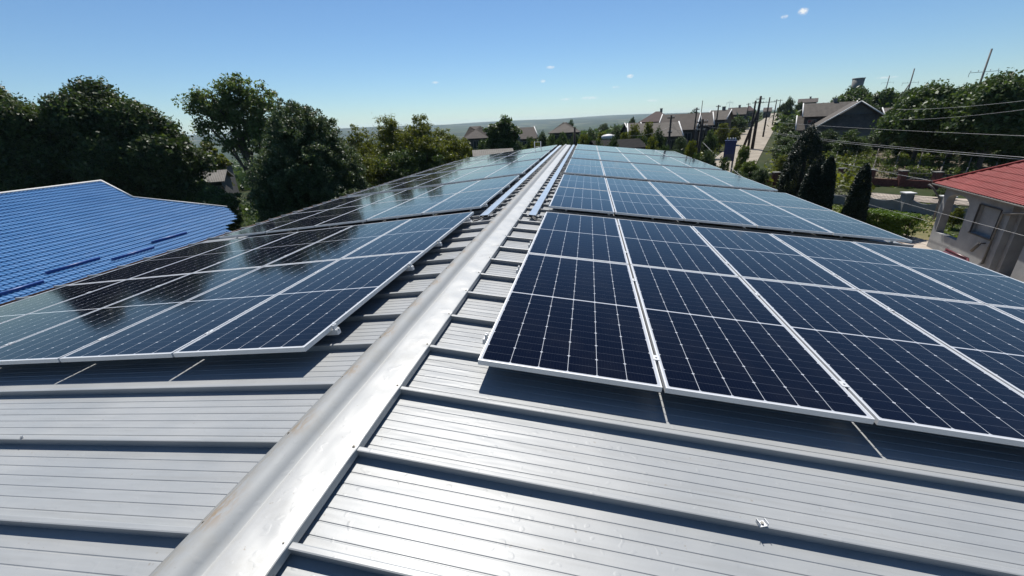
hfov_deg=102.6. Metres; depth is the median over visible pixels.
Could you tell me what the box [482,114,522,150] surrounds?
round tree
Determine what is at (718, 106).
utility pole
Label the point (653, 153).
solar panel
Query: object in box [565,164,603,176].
solar panel
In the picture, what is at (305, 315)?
solar panel
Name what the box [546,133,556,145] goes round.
garden tree
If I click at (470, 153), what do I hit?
garden tree
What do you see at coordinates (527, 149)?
solar panel
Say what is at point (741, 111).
village house
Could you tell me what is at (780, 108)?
garden tree
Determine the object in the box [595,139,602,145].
garden tree
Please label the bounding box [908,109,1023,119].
power line
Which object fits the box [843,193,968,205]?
street
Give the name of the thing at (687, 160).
solar panel
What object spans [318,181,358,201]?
bush
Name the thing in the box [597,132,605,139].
garden tree
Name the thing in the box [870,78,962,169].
walnut tree
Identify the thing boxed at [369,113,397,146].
sparse tree
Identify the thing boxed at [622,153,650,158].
solar panel
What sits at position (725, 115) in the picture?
village house
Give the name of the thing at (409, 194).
solar panel
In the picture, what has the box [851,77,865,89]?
water tower
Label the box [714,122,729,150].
garden tree
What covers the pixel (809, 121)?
window
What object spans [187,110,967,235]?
ground
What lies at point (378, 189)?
solar panel
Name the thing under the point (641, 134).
garden tree
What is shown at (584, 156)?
solar panel
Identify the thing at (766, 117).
utility pole
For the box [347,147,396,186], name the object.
olive green tree
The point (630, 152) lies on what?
solar panel
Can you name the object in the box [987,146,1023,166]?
garden tree
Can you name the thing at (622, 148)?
solar panel
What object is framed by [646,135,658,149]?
garden tree
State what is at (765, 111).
village house
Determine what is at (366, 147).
olive green tree
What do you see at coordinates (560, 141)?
garden tree
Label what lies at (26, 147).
broadleaf tree
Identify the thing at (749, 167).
garden tree
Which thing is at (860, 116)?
grey house
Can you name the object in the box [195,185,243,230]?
bush
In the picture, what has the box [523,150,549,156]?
solar panel
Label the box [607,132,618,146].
garden tree
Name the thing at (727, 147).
door
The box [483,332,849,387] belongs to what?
mounting rail
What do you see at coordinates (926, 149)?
power line
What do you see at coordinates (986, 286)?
solar panel
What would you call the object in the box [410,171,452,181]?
solar panel
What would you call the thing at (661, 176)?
solar panel
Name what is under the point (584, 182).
solar panel
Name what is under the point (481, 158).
solar panel
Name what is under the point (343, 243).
solar panel
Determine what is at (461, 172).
solar panel
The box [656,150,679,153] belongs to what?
solar panel
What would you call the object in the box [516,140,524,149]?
garden tree
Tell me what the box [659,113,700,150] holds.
village house
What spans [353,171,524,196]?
mounting rail
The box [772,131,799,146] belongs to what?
garden tree
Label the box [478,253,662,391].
solar panel
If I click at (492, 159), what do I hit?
solar panel
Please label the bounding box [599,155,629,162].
solar panel
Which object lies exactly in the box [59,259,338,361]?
solar panel
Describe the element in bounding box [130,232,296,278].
solar panel
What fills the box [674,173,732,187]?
solar panel
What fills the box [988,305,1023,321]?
solar panel
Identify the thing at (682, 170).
solar panel
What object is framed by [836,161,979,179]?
vine row
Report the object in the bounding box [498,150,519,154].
solar panel
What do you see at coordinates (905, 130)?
power line
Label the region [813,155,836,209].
thuja
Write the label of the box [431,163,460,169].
solar panel
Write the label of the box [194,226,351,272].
solar panel
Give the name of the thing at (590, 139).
garden tree
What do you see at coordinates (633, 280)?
mounting rail
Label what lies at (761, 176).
garden tree
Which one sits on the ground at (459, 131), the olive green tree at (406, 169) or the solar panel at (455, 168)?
the olive green tree at (406, 169)
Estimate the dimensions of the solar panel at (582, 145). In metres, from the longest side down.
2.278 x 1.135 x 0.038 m
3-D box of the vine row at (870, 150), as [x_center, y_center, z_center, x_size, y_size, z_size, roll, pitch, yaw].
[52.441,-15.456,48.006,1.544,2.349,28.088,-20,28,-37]
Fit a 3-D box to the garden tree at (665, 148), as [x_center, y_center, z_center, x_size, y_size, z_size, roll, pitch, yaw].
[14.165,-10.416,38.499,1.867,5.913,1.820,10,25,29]
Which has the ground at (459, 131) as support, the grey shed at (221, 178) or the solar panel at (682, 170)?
the grey shed at (221, 178)
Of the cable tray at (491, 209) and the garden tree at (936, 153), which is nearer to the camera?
the cable tray at (491, 209)
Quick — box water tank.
[601,134,613,139]
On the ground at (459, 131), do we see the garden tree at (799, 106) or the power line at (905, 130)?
the garden tree at (799, 106)
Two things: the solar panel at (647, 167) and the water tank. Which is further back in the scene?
the water tank
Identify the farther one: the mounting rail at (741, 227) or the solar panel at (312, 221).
the solar panel at (312, 221)
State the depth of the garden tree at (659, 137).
53.26 m
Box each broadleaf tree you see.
[0,81,75,191]
[28,75,156,196]
[113,105,219,202]
[198,139,234,184]
[241,97,372,223]
[828,85,874,102]
[865,87,904,110]
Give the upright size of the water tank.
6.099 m
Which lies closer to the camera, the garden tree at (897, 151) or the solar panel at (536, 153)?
the solar panel at (536, 153)
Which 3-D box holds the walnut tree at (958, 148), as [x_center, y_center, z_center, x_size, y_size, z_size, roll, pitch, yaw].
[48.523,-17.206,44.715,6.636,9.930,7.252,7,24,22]
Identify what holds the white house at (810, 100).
on the ground at (459, 131)
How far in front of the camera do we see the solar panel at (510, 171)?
12.92 m
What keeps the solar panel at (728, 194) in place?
on the rail
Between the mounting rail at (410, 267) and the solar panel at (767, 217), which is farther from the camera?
the solar panel at (767, 217)
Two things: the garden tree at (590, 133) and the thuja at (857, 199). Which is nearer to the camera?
the thuja at (857, 199)
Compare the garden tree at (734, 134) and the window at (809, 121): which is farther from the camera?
the garden tree at (734, 134)
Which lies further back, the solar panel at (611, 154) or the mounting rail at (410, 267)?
the solar panel at (611, 154)
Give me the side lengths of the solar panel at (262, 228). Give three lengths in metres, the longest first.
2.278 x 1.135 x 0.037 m
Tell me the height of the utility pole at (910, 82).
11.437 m
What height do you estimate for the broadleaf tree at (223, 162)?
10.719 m
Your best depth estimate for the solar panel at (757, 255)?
5.05 m
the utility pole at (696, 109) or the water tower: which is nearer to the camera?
the utility pole at (696, 109)
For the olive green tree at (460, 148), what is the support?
on the ground at (459, 131)
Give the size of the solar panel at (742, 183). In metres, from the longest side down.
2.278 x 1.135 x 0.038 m
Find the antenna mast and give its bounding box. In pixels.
[696,100,702,150]
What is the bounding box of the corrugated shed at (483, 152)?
[472,148,512,156]
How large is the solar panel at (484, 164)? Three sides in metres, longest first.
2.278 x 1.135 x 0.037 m
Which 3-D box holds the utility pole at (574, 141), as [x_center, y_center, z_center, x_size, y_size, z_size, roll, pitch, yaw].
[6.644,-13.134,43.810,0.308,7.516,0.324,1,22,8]
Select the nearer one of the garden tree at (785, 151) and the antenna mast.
the garden tree at (785, 151)
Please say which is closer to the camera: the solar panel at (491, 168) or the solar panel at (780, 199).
the solar panel at (780, 199)
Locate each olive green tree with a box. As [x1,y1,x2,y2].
[344,124,380,159]
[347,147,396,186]
[366,145,445,182]
[368,115,408,179]
[392,113,456,172]
[432,127,470,164]
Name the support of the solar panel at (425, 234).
on the mounting rail at (438, 244)
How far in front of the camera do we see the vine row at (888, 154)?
49.09 m
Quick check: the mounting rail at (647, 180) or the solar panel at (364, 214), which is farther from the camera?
the mounting rail at (647, 180)
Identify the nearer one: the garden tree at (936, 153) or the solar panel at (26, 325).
the solar panel at (26, 325)
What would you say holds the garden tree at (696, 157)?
on the ground at (459, 131)
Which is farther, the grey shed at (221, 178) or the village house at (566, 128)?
the village house at (566, 128)
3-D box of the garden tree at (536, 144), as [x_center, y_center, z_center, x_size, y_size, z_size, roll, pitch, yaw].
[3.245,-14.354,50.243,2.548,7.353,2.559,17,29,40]
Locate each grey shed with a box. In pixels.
[203,169,238,209]
[224,162,238,192]
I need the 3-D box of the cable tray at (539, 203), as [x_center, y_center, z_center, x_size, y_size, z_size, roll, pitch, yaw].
[2.106,-5.080,16.282,0.210,0.045,20.700,7,23,8]
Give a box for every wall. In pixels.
[763,171,787,190]
[833,189,968,217]
[838,168,952,188]
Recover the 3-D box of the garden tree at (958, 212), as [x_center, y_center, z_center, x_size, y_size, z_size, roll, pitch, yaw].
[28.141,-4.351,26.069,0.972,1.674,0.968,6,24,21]
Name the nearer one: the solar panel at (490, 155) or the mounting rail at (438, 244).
the mounting rail at (438, 244)
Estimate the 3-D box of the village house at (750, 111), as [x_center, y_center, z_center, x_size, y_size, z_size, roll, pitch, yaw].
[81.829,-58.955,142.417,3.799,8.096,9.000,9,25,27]
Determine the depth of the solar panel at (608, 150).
21.55 m
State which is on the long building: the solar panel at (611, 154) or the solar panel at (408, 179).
the solar panel at (611, 154)
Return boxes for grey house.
[800,98,857,123]
[807,101,892,142]
[880,107,891,113]
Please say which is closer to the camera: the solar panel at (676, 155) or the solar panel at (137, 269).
the solar panel at (137, 269)
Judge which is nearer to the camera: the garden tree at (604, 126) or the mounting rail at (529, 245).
the mounting rail at (529, 245)
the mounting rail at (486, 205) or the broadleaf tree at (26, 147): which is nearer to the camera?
the mounting rail at (486, 205)
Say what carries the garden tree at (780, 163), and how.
on the ground at (459, 131)
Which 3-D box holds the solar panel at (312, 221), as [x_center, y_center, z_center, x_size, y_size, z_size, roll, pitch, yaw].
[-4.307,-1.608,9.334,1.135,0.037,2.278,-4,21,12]
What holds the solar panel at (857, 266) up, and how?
on the mounting rail at (529, 245)
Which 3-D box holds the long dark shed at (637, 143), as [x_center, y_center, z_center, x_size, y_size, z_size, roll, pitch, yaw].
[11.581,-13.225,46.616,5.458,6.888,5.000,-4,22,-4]
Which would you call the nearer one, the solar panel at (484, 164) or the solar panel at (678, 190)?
the solar panel at (678, 190)
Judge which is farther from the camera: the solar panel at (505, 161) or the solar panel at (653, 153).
the solar panel at (653, 153)
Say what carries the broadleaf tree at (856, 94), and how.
on the ground at (459, 131)
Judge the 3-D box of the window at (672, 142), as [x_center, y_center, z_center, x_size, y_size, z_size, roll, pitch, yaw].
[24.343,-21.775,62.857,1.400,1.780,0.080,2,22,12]
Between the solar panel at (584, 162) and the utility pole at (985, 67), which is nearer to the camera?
the solar panel at (584, 162)
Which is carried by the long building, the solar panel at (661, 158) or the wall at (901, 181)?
the solar panel at (661, 158)
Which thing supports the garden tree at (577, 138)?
on the ground at (459, 131)
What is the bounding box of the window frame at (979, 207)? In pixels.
[968,204,1002,240]
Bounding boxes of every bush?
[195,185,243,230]
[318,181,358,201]
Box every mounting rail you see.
[5,323,340,344]
[87,263,413,292]
[154,240,441,269]
[235,202,487,238]
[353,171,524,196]
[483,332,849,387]
[516,265,894,311]
[528,241,952,287]
[548,202,893,242]
[563,170,770,191]
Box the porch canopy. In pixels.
[943,248,968,261]
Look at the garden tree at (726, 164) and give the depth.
32.60 m
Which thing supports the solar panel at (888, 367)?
on the mounting rail at (656, 358)
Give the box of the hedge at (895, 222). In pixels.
[865,208,923,237]
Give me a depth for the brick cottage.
75.34 m
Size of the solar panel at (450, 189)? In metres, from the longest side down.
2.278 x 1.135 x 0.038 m
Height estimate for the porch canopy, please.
1.043 m
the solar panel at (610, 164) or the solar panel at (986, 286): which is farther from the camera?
the solar panel at (610, 164)
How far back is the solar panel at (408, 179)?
16.22 m
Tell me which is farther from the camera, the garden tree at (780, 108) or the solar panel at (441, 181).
the garden tree at (780, 108)
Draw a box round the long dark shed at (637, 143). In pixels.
[589,138,645,148]
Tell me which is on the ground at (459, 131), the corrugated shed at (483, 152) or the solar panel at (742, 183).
the corrugated shed at (483, 152)
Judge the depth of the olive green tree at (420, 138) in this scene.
38.72 m
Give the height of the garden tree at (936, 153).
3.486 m
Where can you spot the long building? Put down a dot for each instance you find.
(392, 428)
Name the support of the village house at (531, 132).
on the ground at (459, 131)
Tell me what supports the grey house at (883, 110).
on the ground at (459, 131)
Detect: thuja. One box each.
[775,123,825,196]
[797,160,819,204]
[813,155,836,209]
[840,162,871,222]
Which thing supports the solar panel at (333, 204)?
on the rail
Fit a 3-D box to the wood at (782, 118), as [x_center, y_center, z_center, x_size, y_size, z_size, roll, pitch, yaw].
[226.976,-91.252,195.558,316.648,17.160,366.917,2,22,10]
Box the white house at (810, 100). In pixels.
[797,96,818,103]
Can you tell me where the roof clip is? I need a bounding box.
[755,518,768,526]
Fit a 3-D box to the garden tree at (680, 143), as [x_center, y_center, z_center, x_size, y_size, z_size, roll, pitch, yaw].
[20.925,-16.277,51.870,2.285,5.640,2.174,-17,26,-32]
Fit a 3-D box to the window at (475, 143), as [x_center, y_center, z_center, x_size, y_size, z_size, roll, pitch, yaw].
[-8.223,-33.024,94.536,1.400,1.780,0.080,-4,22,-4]
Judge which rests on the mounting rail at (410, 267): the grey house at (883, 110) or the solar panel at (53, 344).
the solar panel at (53, 344)
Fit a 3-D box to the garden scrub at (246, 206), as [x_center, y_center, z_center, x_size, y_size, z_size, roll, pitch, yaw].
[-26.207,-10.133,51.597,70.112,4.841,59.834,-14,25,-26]
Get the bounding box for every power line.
[756,120,1016,135]
[762,131,1023,159]
[769,131,1023,157]
[840,184,1023,235]
[896,101,1017,109]
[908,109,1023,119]
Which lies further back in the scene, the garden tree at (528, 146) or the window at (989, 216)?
the garden tree at (528, 146)
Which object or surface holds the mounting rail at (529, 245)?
attached to the long building
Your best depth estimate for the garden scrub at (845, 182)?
42.49 m
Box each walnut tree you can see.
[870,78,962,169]
[924,79,981,169]
[934,67,1023,169]
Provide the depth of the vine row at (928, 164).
43.50 m
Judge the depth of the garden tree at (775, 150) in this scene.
53.26 m
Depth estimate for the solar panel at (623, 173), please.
12.38 m
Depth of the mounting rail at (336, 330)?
3.15 m
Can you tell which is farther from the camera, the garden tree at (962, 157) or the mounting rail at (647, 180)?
the garden tree at (962, 157)
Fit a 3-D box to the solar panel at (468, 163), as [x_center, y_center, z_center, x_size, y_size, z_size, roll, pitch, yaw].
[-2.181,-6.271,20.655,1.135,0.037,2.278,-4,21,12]
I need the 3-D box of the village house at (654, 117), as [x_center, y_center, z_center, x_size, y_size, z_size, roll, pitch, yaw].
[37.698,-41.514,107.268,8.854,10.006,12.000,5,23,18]
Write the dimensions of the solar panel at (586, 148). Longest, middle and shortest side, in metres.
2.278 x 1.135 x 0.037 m
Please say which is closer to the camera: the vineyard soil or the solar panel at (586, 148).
the solar panel at (586, 148)
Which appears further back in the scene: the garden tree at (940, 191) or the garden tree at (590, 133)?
the garden tree at (590, 133)
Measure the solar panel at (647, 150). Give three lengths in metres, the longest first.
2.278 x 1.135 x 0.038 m
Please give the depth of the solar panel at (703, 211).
7.59 m
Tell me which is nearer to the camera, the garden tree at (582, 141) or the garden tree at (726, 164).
the garden tree at (726, 164)
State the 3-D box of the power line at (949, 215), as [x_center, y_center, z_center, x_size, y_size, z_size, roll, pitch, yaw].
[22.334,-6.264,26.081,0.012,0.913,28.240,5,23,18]
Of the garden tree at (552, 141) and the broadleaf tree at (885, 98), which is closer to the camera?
the garden tree at (552, 141)
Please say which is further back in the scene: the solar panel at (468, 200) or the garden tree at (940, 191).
the garden tree at (940, 191)
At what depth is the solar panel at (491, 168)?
15.45 m
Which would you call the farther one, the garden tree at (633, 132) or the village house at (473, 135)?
the village house at (473, 135)
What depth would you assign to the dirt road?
87.90 m
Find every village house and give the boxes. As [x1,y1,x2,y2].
[464,126,487,149]
[516,127,538,146]
[548,122,580,144]
[620,122,640,135]
[626,121,683,150]
[638,108,664,122]
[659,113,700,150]
[698,112,714,147]
[710,106,733,136]
[728,105,746,128]
[744,106,752,126]
[763,107,771,117]
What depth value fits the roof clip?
1.77 m
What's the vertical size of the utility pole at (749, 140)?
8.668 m
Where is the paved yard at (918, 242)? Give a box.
[901,234,930,248]
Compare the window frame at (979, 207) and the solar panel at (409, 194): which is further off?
the window frame at (979, 207)
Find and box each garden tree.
[465,147,473,158]
[474,139,485,149]
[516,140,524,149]
[521,136,534,149]
[531,140,539,147]
[536,129,548,146]
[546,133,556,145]
[554,136,564,146]
[556,131,569,145]
[570,133,579,145]
[578,132,589,144]
[584,127,597,141]
[587,135,593,142]
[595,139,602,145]
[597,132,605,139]
[598,123,608,131]
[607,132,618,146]
[609,126,620,138]
[620,132,628,138]
[628,123,639,138]
[635,130,647,144]
[640,122,653,145]
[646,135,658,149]
[653,125,666,149]
[659,145,669,150]
[672,136,686,154]
[683,139,697,158]
[693,152,700,160]
[700,149,716,166]
[701,129,719,151]
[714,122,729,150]
[716,156,730,170]
[728,126,742,140]
[730,117,740,129]
[732,145,750,172]
[732,170,747,178]
[736,116,748,132]
[739,159,759,178]
[750,168,769,185]
[770,145,791,160]
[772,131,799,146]
[773,155,795,177]
[774,121,795,139]
[774,141,800,170]
[775,102,785,116]
[782,96,795,116]
[793,102,802,113]
[818,128,840,153]
[825,129,871,156]
[864,129,891,155]
[888,142,920,161]
[917,148,958,163]
[931,187,945,196]
[947,207,965,226]
[954,146,997,166]
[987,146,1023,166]
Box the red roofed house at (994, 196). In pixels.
[927,160,1023,281]
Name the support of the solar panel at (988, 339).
on the mounting rail at (656, 358)
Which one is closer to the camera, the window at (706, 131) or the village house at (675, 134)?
the village house at (675, 134)
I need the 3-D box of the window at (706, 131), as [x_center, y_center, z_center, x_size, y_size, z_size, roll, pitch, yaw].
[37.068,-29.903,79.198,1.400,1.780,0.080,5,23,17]
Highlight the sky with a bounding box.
[0,0,1023,134]
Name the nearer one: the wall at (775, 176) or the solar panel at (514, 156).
the solar panel at (514, 156)
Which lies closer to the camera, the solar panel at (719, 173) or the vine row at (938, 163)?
the solar panel at (719, 173)
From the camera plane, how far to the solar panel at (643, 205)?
7.74 m
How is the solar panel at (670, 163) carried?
on the long building
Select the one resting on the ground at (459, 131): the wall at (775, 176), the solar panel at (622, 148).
the wall at (775, 176)
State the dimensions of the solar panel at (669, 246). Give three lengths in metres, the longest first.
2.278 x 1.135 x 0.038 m
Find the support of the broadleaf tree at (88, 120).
on the ground at (459, 131)
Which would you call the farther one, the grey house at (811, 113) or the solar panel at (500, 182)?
the grey house at (811, 113)
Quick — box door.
[724,142,735,159]
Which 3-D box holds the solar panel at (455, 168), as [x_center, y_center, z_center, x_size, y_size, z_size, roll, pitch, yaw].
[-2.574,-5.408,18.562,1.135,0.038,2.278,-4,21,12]
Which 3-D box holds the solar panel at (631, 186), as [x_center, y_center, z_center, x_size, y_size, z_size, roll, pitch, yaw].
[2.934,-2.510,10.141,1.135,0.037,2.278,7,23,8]
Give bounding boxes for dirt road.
[715,113,776,171]
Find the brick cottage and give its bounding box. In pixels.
[795,115,812,136]
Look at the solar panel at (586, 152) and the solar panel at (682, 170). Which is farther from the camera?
the solar panel at (586, 152)
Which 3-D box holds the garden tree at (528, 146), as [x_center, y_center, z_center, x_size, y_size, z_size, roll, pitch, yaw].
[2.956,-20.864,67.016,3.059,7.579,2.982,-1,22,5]
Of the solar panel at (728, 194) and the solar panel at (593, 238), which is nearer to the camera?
the solar panel at (593, 238)
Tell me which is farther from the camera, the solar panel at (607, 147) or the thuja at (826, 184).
the thuja at (826, 184)
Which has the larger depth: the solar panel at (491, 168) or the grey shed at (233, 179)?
the grey shed at (233, 179)
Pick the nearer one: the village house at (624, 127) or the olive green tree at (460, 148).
the olive green tree at (460, 148)
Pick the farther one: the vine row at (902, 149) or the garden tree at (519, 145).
the garden tree at (519, 145)
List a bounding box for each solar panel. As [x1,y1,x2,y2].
[0,267,260,364]
[0,273,190,347]
[0,280,123,322]
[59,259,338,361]
[70,238,244,284]
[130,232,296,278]
[173,251,424,356]
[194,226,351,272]
[219,209,328,237]
[265,219,410,265]
[266,204,368,232]
[293,194,371,213]
[315,199,410,226]
[332,190,404,208]
[341,212,473,258]
[348,182,406,196]
[367,193,456,220]
[372,185,441,203]
[380,178,435,192]
[384,174,429,184]
[410,167,449,176]
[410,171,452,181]
[414,174,466,187]
[414,180,479,198]
[422,187,503,214]
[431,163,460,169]
[436,164,471,172]
[439,167,481,177]
[447,158,475,164]
[449,170,497,183]
[453,160,482,166]
[459,155,484,160]
[459,175,518,192]
[460,161,494,169]
[467,155,495,161]
[469,163,509,173]
[475,157,503,163]
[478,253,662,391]
[479,153,500,157]
[485,165,531,178]
[487,157,520,165]
[488,153,512,158]
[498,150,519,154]
[500,154,525,159]
[501,159,538,168]
[509,150,532,155]
[513,154,545,162]
[515,147,538,152]
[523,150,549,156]
[527,212,628,264]
[530,147,553,152]
[535,145,556,149]
[549,187,613,213]
[558,174,608,190]
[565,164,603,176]
[569,158,601,166]
[571,153,599,159]
[574,150,598,154]
[575,146,597,150]
[577,144,596,147]
[597,146,616,148]
[597,148,620,152]
[598,151,624,156]
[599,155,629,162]
[601,161,636,169]
[603,167,645,179]
[606,178,661,195]
[609,191,683,220]
[616,147,637,150]
[617,219,738,276]
[619,150,643,154]
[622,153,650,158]
[626,157,659,164]
[630,265,874,423]
[631,163,672,172]
[635,148,659,152]
[638,170,688,183]
[640,151,667,156]
[646,155,676,160]
[649,181,716,200]
[652,159,690,167]
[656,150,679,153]
[662,153,691,158]
[663,166,708,175]
[663,196,755,227]
[671,157,703,162]
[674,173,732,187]
[680,161,721,169]
[692,226,856,289]
[693,185,773,205]
[694,168,746,178]
[712,176,777,190]
[719,201,832,234]
[740,189,831,210]
[741,277,1023,446]
[770,234,983,303]
[776,206,911,242]
[853,242,1023,308]
[860,290,1023,394]
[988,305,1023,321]
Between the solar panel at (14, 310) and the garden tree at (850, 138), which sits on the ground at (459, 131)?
the garden tree at (850, 138)
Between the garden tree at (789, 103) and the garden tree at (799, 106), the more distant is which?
the garden tree at (799, 106)
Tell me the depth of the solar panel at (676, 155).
21.05 m
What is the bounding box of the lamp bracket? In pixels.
[970,242,985,251]
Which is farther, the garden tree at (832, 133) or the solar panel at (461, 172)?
the garden tree at (832, 133)
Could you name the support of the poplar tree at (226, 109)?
on the ground at (459, 131)
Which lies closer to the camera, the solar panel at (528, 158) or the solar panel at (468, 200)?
the solar panel at (468, 200)
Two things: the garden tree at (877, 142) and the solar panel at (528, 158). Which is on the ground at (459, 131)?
the garden tree at (877, 142)
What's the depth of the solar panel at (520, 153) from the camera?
22.37 m
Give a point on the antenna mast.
(699, 124)
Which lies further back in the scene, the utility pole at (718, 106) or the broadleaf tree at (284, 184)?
the utility pole at (718, 106)
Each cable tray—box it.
[479,145,561,217]
[529,145,574,217]
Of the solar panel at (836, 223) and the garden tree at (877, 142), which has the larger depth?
the garden tree at (877, 142)
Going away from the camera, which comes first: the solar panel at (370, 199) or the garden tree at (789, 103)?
the solar panel at (370, 199)
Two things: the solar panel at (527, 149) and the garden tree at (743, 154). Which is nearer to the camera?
the solar panel at (527, 149)
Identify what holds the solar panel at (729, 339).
on the mounting rail at (656, 358)
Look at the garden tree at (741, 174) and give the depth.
32.51 m
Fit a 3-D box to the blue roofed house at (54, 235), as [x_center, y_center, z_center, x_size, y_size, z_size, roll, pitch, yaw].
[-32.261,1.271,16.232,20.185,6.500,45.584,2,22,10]
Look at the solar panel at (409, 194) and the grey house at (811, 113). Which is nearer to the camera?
the solar panel at (409, 194)
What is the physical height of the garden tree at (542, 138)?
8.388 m
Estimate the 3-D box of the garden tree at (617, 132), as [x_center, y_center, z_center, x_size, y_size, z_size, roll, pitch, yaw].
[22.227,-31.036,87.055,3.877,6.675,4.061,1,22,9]
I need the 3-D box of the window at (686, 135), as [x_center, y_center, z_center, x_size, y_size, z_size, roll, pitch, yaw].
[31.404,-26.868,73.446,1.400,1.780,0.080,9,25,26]
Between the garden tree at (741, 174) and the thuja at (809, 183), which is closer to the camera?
the thuja at (809, 183)
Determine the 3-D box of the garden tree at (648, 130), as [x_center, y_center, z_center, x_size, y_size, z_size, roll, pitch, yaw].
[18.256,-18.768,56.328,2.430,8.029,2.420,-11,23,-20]
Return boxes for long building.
[0,144,1023,575]
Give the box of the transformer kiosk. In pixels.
[722,138,736,172]
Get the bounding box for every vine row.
[823,150,993,163]
[827,154,1007,168]
[835,157,1001,175]
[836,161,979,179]
[849,148,1001,161]
[875,146,1020,156]
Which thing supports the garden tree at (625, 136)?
on the ground at (459, 131)
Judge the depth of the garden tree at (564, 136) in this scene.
68.93 m
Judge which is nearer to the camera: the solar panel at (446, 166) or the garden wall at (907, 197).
the solar panel at (446, 166)
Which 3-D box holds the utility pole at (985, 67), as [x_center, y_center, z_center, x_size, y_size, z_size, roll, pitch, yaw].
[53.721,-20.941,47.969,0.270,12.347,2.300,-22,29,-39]
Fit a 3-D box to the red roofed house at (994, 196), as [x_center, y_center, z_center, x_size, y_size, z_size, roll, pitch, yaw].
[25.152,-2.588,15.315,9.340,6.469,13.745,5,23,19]
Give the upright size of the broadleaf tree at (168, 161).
13.443 m
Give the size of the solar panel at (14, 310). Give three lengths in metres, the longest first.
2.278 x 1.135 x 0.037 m
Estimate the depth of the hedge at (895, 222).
24.97 m
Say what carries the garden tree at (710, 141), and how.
on the ground at (459, 131)
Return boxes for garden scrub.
[226,198,258,230]
[684,126,874,194]
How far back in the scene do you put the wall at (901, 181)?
39.85 m
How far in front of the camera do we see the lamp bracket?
19.38 m
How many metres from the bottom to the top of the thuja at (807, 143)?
6.860 m
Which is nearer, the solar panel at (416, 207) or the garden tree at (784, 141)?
the solar panel at (416, 207)
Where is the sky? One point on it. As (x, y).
(356, 62)
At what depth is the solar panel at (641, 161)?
16.84 m
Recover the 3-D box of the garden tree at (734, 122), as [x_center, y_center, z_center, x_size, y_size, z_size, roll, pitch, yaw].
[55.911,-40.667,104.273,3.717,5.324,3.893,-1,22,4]
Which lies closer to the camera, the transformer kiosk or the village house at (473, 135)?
the transformer kiosk
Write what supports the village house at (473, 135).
on the ground at (459, 131)
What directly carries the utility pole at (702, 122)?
on the ground at (459, 131)
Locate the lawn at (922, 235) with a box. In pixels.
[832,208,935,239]
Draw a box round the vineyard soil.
[815,150,1006,180]
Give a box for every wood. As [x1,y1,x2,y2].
[232,123,623,190]
[736,102,823,132]
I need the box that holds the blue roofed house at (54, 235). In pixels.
[0,180,237,303]
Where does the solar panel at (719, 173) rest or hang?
on the rail
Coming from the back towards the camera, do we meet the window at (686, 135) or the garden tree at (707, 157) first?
the window at (686, 135)
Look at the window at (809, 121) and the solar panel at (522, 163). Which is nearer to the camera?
the solar panel at (522, 163)
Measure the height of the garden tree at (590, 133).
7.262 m
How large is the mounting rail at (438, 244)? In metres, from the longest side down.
5.810 x 0.141 x 0.070 m
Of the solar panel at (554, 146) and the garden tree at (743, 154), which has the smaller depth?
the solar panel at (554, 146)
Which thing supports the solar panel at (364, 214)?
on the mounting rail at (486, 205)
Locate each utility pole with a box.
[573,127,575,145]
[667,115,674,149]
[692,107,698,147]
[696,119,707,158]
[714,105,720,131]
[742,96,763,148]
[747,100,758,146]
[762,97,775,136]
[892,68,918,107]
[955,49,998,155]
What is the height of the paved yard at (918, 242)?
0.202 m
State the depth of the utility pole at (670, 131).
48.24 m
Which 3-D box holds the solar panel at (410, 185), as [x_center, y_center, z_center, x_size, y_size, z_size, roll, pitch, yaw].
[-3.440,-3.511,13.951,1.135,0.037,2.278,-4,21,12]
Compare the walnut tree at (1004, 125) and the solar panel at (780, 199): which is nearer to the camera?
the solar panel at (780, 199)
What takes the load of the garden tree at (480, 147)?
on the ground at (459, 131)
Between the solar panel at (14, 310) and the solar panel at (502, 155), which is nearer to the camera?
the solar panel at (14, 310)
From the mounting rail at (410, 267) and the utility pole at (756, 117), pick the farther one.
the utility pole at (756, 117)
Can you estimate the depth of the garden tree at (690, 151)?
39.24 m
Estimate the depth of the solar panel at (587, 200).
7.90 m
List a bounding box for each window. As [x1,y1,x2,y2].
[473,141,477,148]
[666,140,674,150]
[683,133,691,142]
[702,128,707,137]
[807,119,816,123]
[975,206,1000,236]
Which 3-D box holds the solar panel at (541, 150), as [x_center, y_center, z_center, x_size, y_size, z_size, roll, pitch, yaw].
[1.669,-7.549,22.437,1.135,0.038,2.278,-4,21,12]
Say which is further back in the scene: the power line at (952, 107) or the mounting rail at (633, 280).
the power line at (952, 107)
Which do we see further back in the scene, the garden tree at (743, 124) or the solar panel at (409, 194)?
the garden tree at (743, 124)
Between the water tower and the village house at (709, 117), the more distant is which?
the water tower
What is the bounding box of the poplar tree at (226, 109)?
[172,72,282,181]
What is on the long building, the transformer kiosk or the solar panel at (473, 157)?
the solar panel at (473, 157)
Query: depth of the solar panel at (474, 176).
13.16 m
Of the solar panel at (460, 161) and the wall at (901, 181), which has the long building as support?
the solar panel at (460, 161)
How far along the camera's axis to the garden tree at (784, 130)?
78.78 m
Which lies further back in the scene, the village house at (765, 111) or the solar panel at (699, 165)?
the village house at (765, 111)
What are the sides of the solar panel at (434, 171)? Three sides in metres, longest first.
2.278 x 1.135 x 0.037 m
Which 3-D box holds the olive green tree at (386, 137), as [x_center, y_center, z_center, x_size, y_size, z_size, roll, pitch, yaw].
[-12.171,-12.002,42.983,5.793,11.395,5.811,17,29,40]

